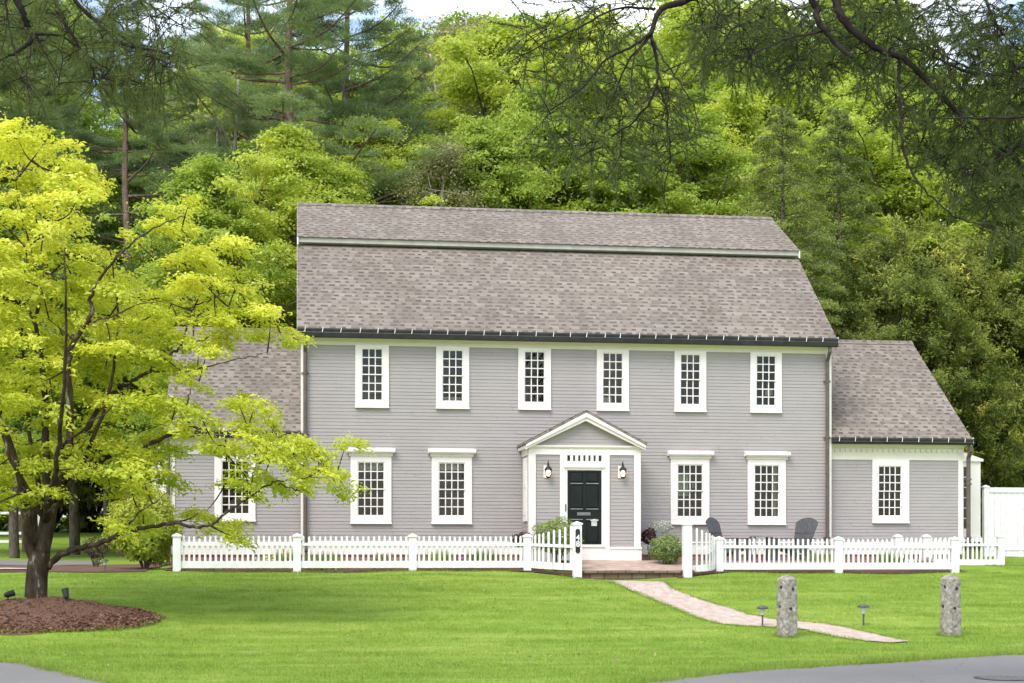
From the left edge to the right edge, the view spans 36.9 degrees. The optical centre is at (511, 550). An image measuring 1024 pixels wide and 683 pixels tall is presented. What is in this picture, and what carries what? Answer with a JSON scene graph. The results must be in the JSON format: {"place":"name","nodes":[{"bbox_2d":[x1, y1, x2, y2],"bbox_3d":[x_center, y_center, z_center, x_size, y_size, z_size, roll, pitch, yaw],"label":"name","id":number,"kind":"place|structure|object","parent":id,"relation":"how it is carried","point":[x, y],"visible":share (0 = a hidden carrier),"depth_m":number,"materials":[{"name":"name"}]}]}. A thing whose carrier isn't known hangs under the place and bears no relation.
{"place":"outdoors","nodes":[
{"label":"outdoors","id":0,"kind":"place"},
{"bbox_2d":[0,560,102,564],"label":"driveway","id":1,"kind":"structure","parent":0,"point":[13,562],"depth_m":46.57,"materials":[{"name":"grey asphalt"}]},
{"bbox_2d":[0,518,1023,682],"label":"lawn","id":2,"kind":"structure","parent":0,"point":[60,541],"depth_m":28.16,"materials":[{"name":"green plant"}]},
{"bbox_2d":[0,5,81,319],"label":"white pine","id":3,"kind":"object","parent":2,"relation":"on","point":[2,84],"visible":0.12,"depth_m":53.84,"materials":[{"name":"green plant"}]},
{"bbox_2d":[0,462,102,531],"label":"yew tree","id":4,"kind":"object","parent":2,"relation":"on","point":[58,518],"visible":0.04,"depth_m":91.75,"materials":[{"name":"green plant"}]},
{"bbox_2d":[0,0,141,537],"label":"broadleaf tree","id":5,"kind":"object","parent":2,"relation":"on","point":[89,119],"visible":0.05,"depth_m":79.78,"materials":[{"name":"green plant"}]},
{"bbox_2d":[0,197,148,557],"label":"broadleaf tree","id":6,"kind":"object","parent":2,"relation":"on","point":[14,550],"visible":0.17,"depth_m":51.84,"materials":[{"name":"green plant"}]},
{"bbox_2d":[0,0,152,551],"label":"white pine","id":7,"kind":"object","parent":2,"relation":"on","point":[55,125],"visible":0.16,"depth_m":59.35,"materials":[{"name":"green plant"}]},
{"bbox_2d":[1,169,156,554],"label":"broadleaf tree","id":8,"kind":"object","parent":2,"relation":"on","point":[74,527],"visible":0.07,"depth_m":56.74,"materials":[{"name":"green plant"}]},
{"bbox_2d":[0,596,166,634],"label":"mulch mound","id":9,"kind":"object","parent":2,"relation":"on","point":[55,607],"visible":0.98,"depth_m":26.38,"materials":[{"name":"brown wood"}]},
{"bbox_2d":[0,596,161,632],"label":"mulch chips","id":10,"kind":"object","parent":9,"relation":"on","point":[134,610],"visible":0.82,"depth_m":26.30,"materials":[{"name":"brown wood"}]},
{"bbox_2d":[0,111,375,598],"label":"chartreuse tree","id":11,"kind":"object","parent":9,"relation":"on","point":[23,398],"visible":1,"depth_m":27.43,"materials":[{"name":"green plant"}]},
{"bbox_2d":[0,561,170,571],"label":"path","id":12,"kind":"structure","parent":2,"relation":"on","point":[100,568],"depth_m":37.22,"materials":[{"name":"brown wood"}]},
{"bbox_2d":[80,536,110,566],"bbox_3d":[-10.404,0.022,38.402,0.717,0.886,0.650,0,0,-35],"label":"bare shrub","id":13,"kind":"object","parent":12,"relation":"on","point":[96,556],"visible":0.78,"depth_m":38.37,"materials":[{"name":"plant"}]},
{"bbox_2d":[101,487,184,568],"bbox_3d":[-8.756,-0.522,36.403,1.989,2.026,1.707,0,0,-8],"label":"arching shrub","id":14,"kind":"object","parent":12,"relation":"on","point":[154,551],"visible":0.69,"depth_m":36.10,"materials":[{"name":"green plant"}]},
{"bbox_2d":[36,463,143,532],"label":"yew tree","id":15,"kind":"object","parent":2,"relation":"on","point":[89,526],"visible":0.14,"depth_m":91.63,"materials":[{"name":"green plant"}]},
{"bbox_2d":[41,147,172,547],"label":"broadleaf tree","id":16,"kind":"object","parent":2,"relation":"on","point":[136,188],"visible":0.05,"depth_m":65.46,"materials":[{"name":"green plant"}]},
{"bbox_2d":[0,0,219,135],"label":"white pine","id":17,"kind":"object","parent":2,"relation":"on","point":[150,55],"visible":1,"depth_m":15.82,"materials":[{"name":"green plant"}]},
{"bbox_2d":[0,0,231,555],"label":"white pine","id":18,"kind":"object","parent":2,"relation":"on","point":[125,149],"visible":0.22,"depth_m":54.95,"materials":[{"name":"green plant"}]},
{"bbox_2d":[64,70,202,151],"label":"broadleaf tree","id":19,"kind":"object","parent":2,"relation":"on","point":[113,110],"depth_m":103.95,"materials":[{"name":"green plant"}]},
{"bbox_2d":[81,237,209,555],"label":"broadleaf tree","id":20,"kind":"object","parent":2,"relation":"on","point":[158,247],"visible":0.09,"depth_m":53.52,"materials":[{"name":"green plant"}]},
{"bbox_2d":[88,29,241,371],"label":"white pine","id":21,"kind":"object","parent":2,"relation":"on","point":[175,103],"visible":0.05,"depth_m":71.15,"materials":[{"name":"green plant"}]},
{"bbox_2d":[97,203,252,475],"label":"broadleaf tree","id":22,"kind":"object","parent":2,"relation":"on","point":[137,233],"visible":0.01,"depth_m":62.60,"materials":[{"name":"green plant"}]},
{"bbox_2d":[84,152,296,482],"bbox_3d":[-9.429,-6.018,49.262,9.011,13.219,7.065,0,0,-17],"label":"broadleaf tree","id":23,"kind":"object","parent":2,"relation":"on","point":[197,175],"visible":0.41,"depth_m":47.97,"materials":[{"name":"green plant"}]},
{"bbox_2d":[130,79,281,428],"bbox_3d":[-9.844,-8.651,57.411,10.379,18.548,11.010,0,0,43],"label":"tree","id":24,"kind":"object","parent":2,"relation":"on","point":[234,145],"visible":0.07,"depth_m":57.36,"materials":[{"name":"green plant"}]},
{"bbox_2d":[136,21,337,389],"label":"pine","id":25,"kind":"object","parent":2,"relation":"on","point":[232,78],"visible":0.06,"depth_m":71.75,"materials":[{"name":"green plant"}]},
{"bbox_2d":[172,0,339,258],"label":"white pine","id":26,"kind":"object","parent":2,"relation":"on","point":[228,39],"visible":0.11,"depth_m":65.01,"materials":[{"name":"green plant"}]},
{"bbox_2d":[116,0,458,257],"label":"white pine","id":27,"kind":"object","parent":2,"relation":"on","point":[286,100],"visible":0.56,"depth_m":54.77,"materials":[{"name":"green plant"}]},
{"bbox_2d":[129,122,450,355],"bbox_3d":[-7.364,-6.986,50.275,10.755,14.794,11.186,0,0,-2],"label":"broadleaf tree","id":28,"kind":"object","parent":2,"relation":"on","point":[284,157],"visible":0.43,"depth_m":50.05,"materials":[{"name":"green plant"}]},
{"bbox_2d":[208,183,380,310],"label":"broadleaf tree","id":29,"kind":"object","parent":2,"relation":"on","point":[368,193],"visible":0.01,"depth_m":53.82,"materials":[{"name":"green plant"}]},
{"bbox_2d":[211,154,379,328],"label":"broadleaf tree","id":30,"kind":"object","parent":2,"relation":"on","point":[343,180],"visible":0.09,"depth_m":50.72,"materials":[{"name":"green plant"}]},
{"bbox_2d":[231,47,437,139],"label":"broadleaf tree","id":31,"kind":"object","parent":2,"relation":"on","point":[322,56],"visible":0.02,"depth_m":80.55,"materials":[{"name":"green plant"}]},
{"bbox_2d":[238,0,456,321],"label":"white pine","id":32,"kind":"object","parent":2,"relation":"on","point":[396,82],"visible":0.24,"depth_m":59.87,"materials":[{"name":"green plant"}]},
{"bbox_2d":[165,567,546,571],"bbox_3d":[-3.733,0.428,37.580,9.200,0.214,2.900,0,0,-8],"label":"mulch bed","id":33,"kind":"object","parent":2,"relation":"on","point":[304,570],"visible":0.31,"depth_m":36.84,"materials":[{"name":"brown wood"}]},
{"bbox_2d":[304,550,348,569],"bbox_3d":[-4.521,0.201,37.157,1.582,0.549,0.773,0,0,-8],"label":"flower clump","id":34,"kind":"object","parent":33,"relation":"on","point":[328,559],"visible":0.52,"depth_m":37.11,"materials":[{"name":"green plant"}]},
{"bbox_2d":[316,113,434,206],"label":"broadleaf tree","id":35,"kind":"object","parent":2,"relation":"on","point":[390,157],"visible":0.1,"depth_m":56.65,"materials":[{"name":"green plant"}]},
{"bbox_2d":[172,521,582,577],"bbox_3d":[-3.139,0.004,36.143,9.608,1.431,0.934,0,0,-8],"label":"picket fence","id":36,"kind":"object","parent":2,"relation":"on","point":[412,563],"visible":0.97,"depth_m":36.45,"materials":[{"name":"white paint"}]},
{"bbox_2d":[320,78,480,205],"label":"broadleaf tree","id":37,"kind":"object","parent":2,"relation":"on","point":[439,124],"depth_m":66.61,"materials":[{"name":"green plant"}]},
{"bbox_2d":[318,15,490,129],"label":"broadleaf tree","id":38,"kind":"object","parent":2,"relation":"on","point":[377,71],"visible":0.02,"depth_m":79.90,"materials":[{"name":"green plant"}]},
{"bbox_2d":[373,133,471,206],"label":"broadleaf tree","id":39,"kind":"object","parent":2,"relation":"on","point":[446,140],"visible":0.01,"depth_m":59.77,"materials":[{"name":"green plant"}]},
{"bbox_2d":[381,44,492,133],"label":"bare tree","id":40,"kind":"object","parent":2,"relation":"on","point":[435,84],"visible":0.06,"depth_m":69.97,"materials":[{"name":"plant"}]},
{"bbox_2d":[378,133,509,207],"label":"budding tree","id":41,"kind":"object","parent":2,"relation":"on","point":[442,176],"visible":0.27,"depth_m":53.84,"materials":[{"name":"green plant"}]},
{"bbox_2d":[374,10,518,132],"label":"budding tree","id":42,"kind":"object","parent":2,"relation":"on","point":[454,34],"visible":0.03,"depth_m":73.02,"materials":[{"name":"green plant"}]},
{"bbox_2d":[373,9,544,131],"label":"broadleaf tree","id":43,"kind":"object","parent":2,"relation":"on","point":[514,16],"visible":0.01,"depth_m":77.41,"materials":[{"name":"green plant"}]},
{"bbox_2d":[426,6,507,106],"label":"broadleaf tree","id":44,"kind":"object","parent":2,"relation":"on","point":[456,18],"depth_m":81.68,"materials":[{"name":"green plant"}]},
{"bbox_2d":[403,112,559,209],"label":"broadleaf tree","id":45,"kind":"object","parent":2,"relation":"on","point":[487,138],"visible":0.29,"depth_m":54.58,"materials":[{"name":"green plant"}]},
{"bbox_2d":[463,547,509,560],"bbox_3d":[-0.523,0.131,37.781,1.479,0.576,0.704,0,0,-8],"label":"flower clump","id":46,"kind":"object","parent":2,"relation":"on","point":[482,556],"visible":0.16,"depth_m":37.69,"materials":[{"name":"green plant"}]},
{"bbox_2d":[406,83,660,212],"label":"broadleaf tree","id":47,"kind":"object","parent":2,"relation":"on","point":[522,111],"visible":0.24,"depth_m":57.04,"materials":[{"name":"green plant"}]},
{"bbox_2d":[416,13,681,200],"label":"broadleaf tree","id":48,"kind":"object","parent":2,"relation":"on","point":[482,82],"visible":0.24,"depth_m":67.27,"materials":[{"name":"green plant"}]},
{"bbox_2d":[532,516,583,571],"bbox_3d":[1.078,-0.155,37.385,1.346,1.432,0.967,0,0,-8],"label":"garden shrub","id":49,"kind":"object","parent":2,"relation":"on","point":[549,525],"visible":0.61,"depth_m":37.23,"materials":[{"name":"green plant"}]},
{"bbox_2d":[411,6,705,211],"bbox_3d":[3.286,-10.898,61.682,12.037,22.522,15.352,0,0,13],"label":"broadleaf tree","id":50,"kind":"object","parent":2,"relation":"on","point":[535,65],"visible":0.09,"depth_m":61.51,"materials":[{"name":"green plant"}]},
{"bbox_2d":[152,202,983,566],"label":"colonial house","id":51,"kind":"structure","parent":2,"relation":"on","point":[468,372],"depth_m":39.98,"materials":[{"name":"grey paint"}]},
{"bbox_2d":[214,454,255,521],"bbox_3d":[-7.021,-1.591,38.946,1.027,1.701,0.985,0,0,-8],"label":"window","id":52,"kind":"structure","parent":51,"relation":"in","point":[226,500],"depth_m":38.54,"materials":[{"name":"beige paint"}]},
{"bbox_2d":[347,448,394,523],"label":"window","id":53,"kind":"structure","parent":51,"relation":"in","point":[373,472],"depth_m":38.76,"materials":[{"name":"white paint"}]},
{"bbox_2d":[355,344,388,407],"bbox_3d":[-3.597,-4.413,39.172,0.857,1.593,0.985,0,0,-8],"label":"window","id":54,"kind":"structure","parent":51,"relation":"in","point":[371,361],"depth_m":38.76,"materials":[{"name":"white paint"}]},
{"bbox_2d":[428,448,475,523],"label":"window","id":55,"kind":"structure","parent":51,"relation":"in","point":[451,467],"depth_m":39.04,"materials":[{"name":"white paint"}]},
{"bbox_2d":[436,346,469,408],"bbox_3d":[-1.572,-4.413,39.454,0.857,1.593,0.985,0,0,-8],"label":"window","id":56,"kind":"structure","parent":51,"relation":"in","point":[452,362],"depth_m":39.05,"materials":[{"name":"white paint"}]},
{"bbox_2d":[518,347,550,409],"bbox_3d":[0.518,-4.413,39.746,0.857,1.593,0.985,0,0,-8],"label":"window","id":57,"kind":"structure","parent":51,"relation":"in","point":[534,364],"depth_m":39.33,"materials":[{"name":"beige paint"}]},
{"bbox_2d":[567,470,601,544],"bbox_3d":[1.805,-1.088,38.254,0.868,1.854,0.095,0,0,-8],"label":"door","id":58,"kind":"structure","parent":51,"relation":"in","point":[584,487],"depth_m":38.24,"materials":[{"name":"green paint"}]},
{"bbox_2d":[596,349,628,410],"bbox_3d":[2.542,-4.413,40.028,0.857,1.593,0.985,0,0,-8],"label":"window","id":59,"kind":"structure","parent":51,"relation":"in","point":[612,364],"depth_m":39.62,"materials":[{"name":"beige paint"}]},
{"bbox_2d":[674,350,706,411],"bbox_3d":[4.578,-4.413,40.312,0.857,1.593,0.985,0,0,-8],"label":"window","id":60,"kind":"structure","parent":51,"relation":"in","point":[689,366],"depth_m":39.90,"materials":[{"name":"beige paint"}]},
{"bbox_2d":[667,450,713,524],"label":"window","id":61,"kind":"structure","parent":51,"relation":"in","point":[689,469],"depth_m":39.90,"materials":[{"name":"beige paint"}]},
{"bbox_2d":[750,352,781,412],"bbox_3d":[6.593,-4.413,40.593,0.857,1.593,0.985,0,0,-8],"label":"window","id":62,"kind":"structure","parent":51,"relation":"in","point":[765,367],"depth_m":40.19,"materials":[{"name":"beige paint"}]},
{"bbox_2d":[744,451,790,524],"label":"window","id":63,"kind":"structure","parent":51,"relation":"in","point":[766,470],"depth_m":40.19,"materials":[{"name":"beige paint"}]},
{"bbox_2d":[872,459,909,522],"bbox_3d":[10.043,-1.591,41.327,1.034,1.701,0.985,0,0,-8],"label":"window","id":64,"kind":"structure","parent":51,"relation":"in","point":[890,477],"depth_m":40.92,"materials":[{"name":"beige paint"}]},
{"bbox_2d":[548,115,703,214],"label":"broadleaf tree","id":65,"kind":"object","parent":2,"relation":"on","point":[625,199],"visible":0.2,"depth_m":56.49,"materials":[{"name":"green plant"}]},
{"bbox_2d":[567,560,694,579],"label":"brick steps","id":66,"kind":"structure","parent":2,"relation":"on","point":[621,569],"depth_m":36.83,"materials":[{"name":"brick"}]},
{"bbox_2d":[575,31,814,240],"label":"broadleaf tree","id":67,"kind":"object","parent":2,"relation":"on","point":[651,62],"visible":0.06,"depth_m":67.28,"materials":[{"name":"green plant"}]},
{"bbox_2d":[572,108,847,292],"bbox_3d":[7.745,-8.310,57.738,12.547,17.259,13.050,0,0,-42],"label":"broadleaf tree","id":68,"kind":"object","parent":2,"relation":"on","point":[716,154],"visible":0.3,"depth_m":57.40,"materials":[{"name":"green plant"}]},
{"bbox_2d":[600,0,853,198],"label":"broadleaf tree","id":69,"kind":"object","parent":2,"relation":"on","point":[676,19],"visible":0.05,"depth_m":71.96,"materials":[{"name":"green plant"}]},
{"bbox_2d":[486,0,1023,271],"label":"white pine","id":70,"kind":"object","parent":2,"relation":"on","point":[1008,113],"visible":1,"depth_m":15.74,"materials":[{"name":"green plant"}]},
{"bbox_2d":[692,561,844,569],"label":"terrace","id":71,"kind":"structure","parent":2,"relation":"on","point":[694,562],"depth_m":38.50,"materials":[{"name":"brick"}]},
{"bbox_2d":[699,517,749,560],"bbox_3d":[5.394,-0.311,39.132,1.132,1.119,0.836,0,0,34],"label":"adirondack chair","id":72,"kind":"object","parent":71,"relation":"on","point":[713,526],"visible":0.48,"depth_m":39.09,"materials":[{"name":"grey wood"}]},
{"bbox_2d":[749,536,772,560],"bbox_3d":[6.409,-0.070,39.449,0.490,0.635,0.500,0,0,-8],"label":"side table","id":73,"kind":"object","parent":71,"relation":"on","point":[771,549],"visible":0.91,"depth_m":39.30,"materials":[{"name":"wood"}]},
{"bbox_2d":[773,517,817,560],"bbox_3d":[7.372,-0.311,39.376,1.132,1.119,0.836,0,0,-38],"label":"adirondack chair","id":74,"kind":"object","parent":71,"relation":"on","point":[805,529],"visible":0.56,"depth_m":39.42,"materials":[{"name":"grey wood"}]},
{"bbox_2d":[728,69,828,271],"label":"broadleaf tree","id":75,"kind":"object","parent":2,"relation":"on","point":[809,106],"visible":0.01,"depth_m":75.70,"materials":[{"name":"green plant"}]},
{"bbox_2d":[660,83,910,267],"bbox_3d":[9.963,-9.541,64.325,13.350,19.584,10.467,0,0,5],"label":"broadleaf tree","id":76,"kind":"object","parent":2,"relation":"on","point":[744,133],"visible":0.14,"depth_m":62.70,"materials":[{"name":"green plant"}]},
{"bbox_2d":[776,575,797,637],"bbox_3d":[4.760,0.997,26.553,0.345,1.166,0.343,0,0,-22],"label":"granite post","id":77,"kind":"object","parent":2,"relation":"on","point":[787,615],"visible":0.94,"depth_m":26.43,"materials":[{"name":"grey stone"}]},
{"bbox_2d":[732,103,863,339],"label":"hemlock tree","id":78,"kind":"object","parent":2,"relation":"on","point":[784,122],"visible":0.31,"depth_m":50.70,"materials":[{"name":"green plant"}]},
{"bbox_2d":[656,0,963,270],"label":"broadleaf tree","id":79,"kind":"object","parent":2,"relation":"on","point":[681,70],"visible":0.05,"depth_m":73.33,"materials":[{"name":"green plant"}]},
{"bbox_2d":[681,522,960,577],"bbox_3d":[7.582,-0.002,37.944,7.364,1.421,0.854,0,0,-14],"label":"picket fence","id":80,"kind":"object","parent":2,"relation":"on","point":[837,546],"visible":0.99,"depth_m":37.95,"materials":[{"name":"white paint"}]},
{"bbox_2d":[733,569,966,573],"bbox_3d":[7.455,0.445,39.166,8.286,0.258,2.699,0,0,-10],"label":"mulch bed","id":81,"kind":"object","parent":2,"relation":"on","point":[890,571],"visible":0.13,"depth_m":38.55,"materials":[{"name":"brown wood"}]},
{"bbox_2d":[641,528,657,559],"bbox_3d":[3.458,-0.168,38.838,0.477,0.863,0.434,0,0,-8],"label":"purple shrub","id":82,"kind":"object","parent":81,"relation":"on","point":[645,534],"visible":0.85,"depth_m":38.78,"materials":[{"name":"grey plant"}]},
{"bbox_2d":[646,519,674,553],"bbox_3d":[3.774,-0.344,39.077,0.738,0.966,0.565,0,0,-8],"label":"silver plant","id":83,"kind":"object","parent":81,"relation":"on","point":[661,525],"visible":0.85,"depth_m":39.01,"materials":[{"name":"grey plant"}]},
{"bbox_2d":[646,533,681,563],"bbox_3d":[3.864,0.023,37.891,0.937,0.950,0.950,0,0,40],"label":"boxwood shrub","id":84,"kind":"object","parent":81,"relation":"on","point":[674,553],"visible":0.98,"depth_m":37.69,"materials":[{"name":"green plant"}]},
{"bbox_2d":[787,105,917,342],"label":"hemlock tree","id":85,"kind":"object","parent":2,"relation":"on","point":[835,151],"visible":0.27,"depth_m":54.69,"materials":[{"name":"green plant"}]},
{"bbox_2d":[762,73,965,343],"bbox_3d":[13.536,-9.461,61.623,13.350,19.584,10.467,0,0,-11],"label":"broadleaf tree","id":86,"kind":"object","parent":2,"relation":"on","point":[844,102],"visible":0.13,"depth_m":60.51,"materials":[{"name":"green plant"}]},
{"bbox_2d":[793,54,954,248],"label":"broadleaf tree","id":87,"kind":"object","parent":2,"relation":"on","point":[914,60],"visible":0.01,"depth_m":78.00,"materials":[{"name":"green plant"}]},
{"bbox_2d":[787,0,996,225],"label":"broadleaf tree","id":88,"kind":"object","parent":2,"relation":"on","point":[869,23],"visible":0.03,"depth_m":77.92,"materials":[{"name":"green plant"}]},
{"bbox_2d":[821,287,966,451],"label":"yew tree","id":89,"kind":"object","parent":2,"relation":"on","point":[854,322],"visible":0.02,"depth_m":52.93,"materials":[{"name":"green plant"}]},
{"bbox_2d":[798,87,1023,402],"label":"broadleaf tree","id":90,"kind":"object","parent":2,"relation":"on","point":[879,141],"visible":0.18,"depth_m":58.99,"materials":[{"name":"green plant"}]},
{"bbox_2d":[806,88,1021,391],"bbox_3d":[18.806,-9.471,62.645,10.467,19.584,13.350,0,0,31],"label":"broadleaf tree","id":91,"kind":"object","parent":2,"relation":"on","point":[948,163],"visible":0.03,"depth_m":62.07,"materials":[{"name":"green plant"}]},
{"bbox_2d":[811,251,1023,542],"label":"yew tree","id":92,"kind":"object","parent":2,"relation":"on","point":[911,287],"visible":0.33,"depth_m":50.75,"materials":[{"name":"green plant"}]},
{"bbox_2d":[838,210,1023,542],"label":"yew tree","id":93,"kind":"object","parent":2,"relation":"on","point":[950,259],"visible":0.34,"depth_m":53.63,"materials":[{"name":"green plant"}]},
{"bbox_2d":[892,534,1005,565],"bbox_3d":[11.515,0.015,40.363,3.056,0.924,0.204,0,0,-8],"label":"picket fence","id":94,"kind":"object","parent":2,"relation":"on","point":[998,544],"visible":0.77,"depth_m":40.42,"materials":[{"name":"white paint"}]},
{"bbox_2d":[940,575,961,636],"bbox_3d":[7.697,1.001,26.898,0.342,1.179,0.346,0,0,-20],"label":"granite post","id":95,"kind":"object","parent":2,"relation":"on","point":[950,605],"visible":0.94,"depth_m":26.78,"materials":[{"name":"grey stone"}]},
{"bbox_2d":[879,69,1023,392],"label":"broadleaf tree","id":96,"kind":"object","parent":2,"relation":"on","point":[976,216],"visible":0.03,"depth_m":59.64,"materials":[{"name":"green plant"}]},
{"bbox_2d":[883,207,1023,546],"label":"yew tree","id":97,"kind":"object","parent":2,"relation":"on","point":[980,245],"visible":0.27,"depth_m":55.06,"materials":[{"name":"green plant"}]},
{"bbox_2d":[935,225,1023,490],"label":"yew tree","id":98,"kind":"object","parent":2,"relation":"on","point":[1008,358],"visible":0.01,"depth_m":57.39,"materials":[{"name":"green plant"}]},
{"bbox_2d":[970,293,1023,535],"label":"yew tree","id":99,"kind":"object","parent":2,"relation":"on","point":[1015,352],"visible":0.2,"depth_m":55.22,"materials":[{"name":"green plant"}]},
{"bbox_2d":[981,485,1023,556],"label":"privacy fence","id":100,"kind":"object","parent":2,"relation":"on","point":[1002,510],"visible":0.86,"depth_m":47.06,"materials":[{"name":"white paint"}]},
{"bbox_2d":[982,121,1023,444],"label":"broadleaf tree","id":101,"kind":"object","parent":2,"relation":"on","point":[1018,274],"visible":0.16,"depth_m":56.95,"materials":[{"name":"green plant"}]},
{"bbox_2d":[0,655,1023,682],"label":"road","id":102,"kind":"structure","parent":0,"point":[958,670],"depth_m":20.28,"materials":[{"name":"grey asphalt"}]},
{"bbox_2d":[973,675,1023,680],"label":"manhole cover","id":103,"kind":"object","parent":102,"relation":"on","point":[1003,678],"visible":1,"depth_m":19.59,"materials":[{"name":"metal"}]},
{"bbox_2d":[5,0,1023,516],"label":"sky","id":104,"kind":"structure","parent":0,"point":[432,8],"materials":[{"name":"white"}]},
{"bbox_2d":[609,580,907,641],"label":"path","id":105,"kind":"structure","parent":0,"point":[664,592],"depth_m":29.54,"materials":[{"name":"pink brick"}]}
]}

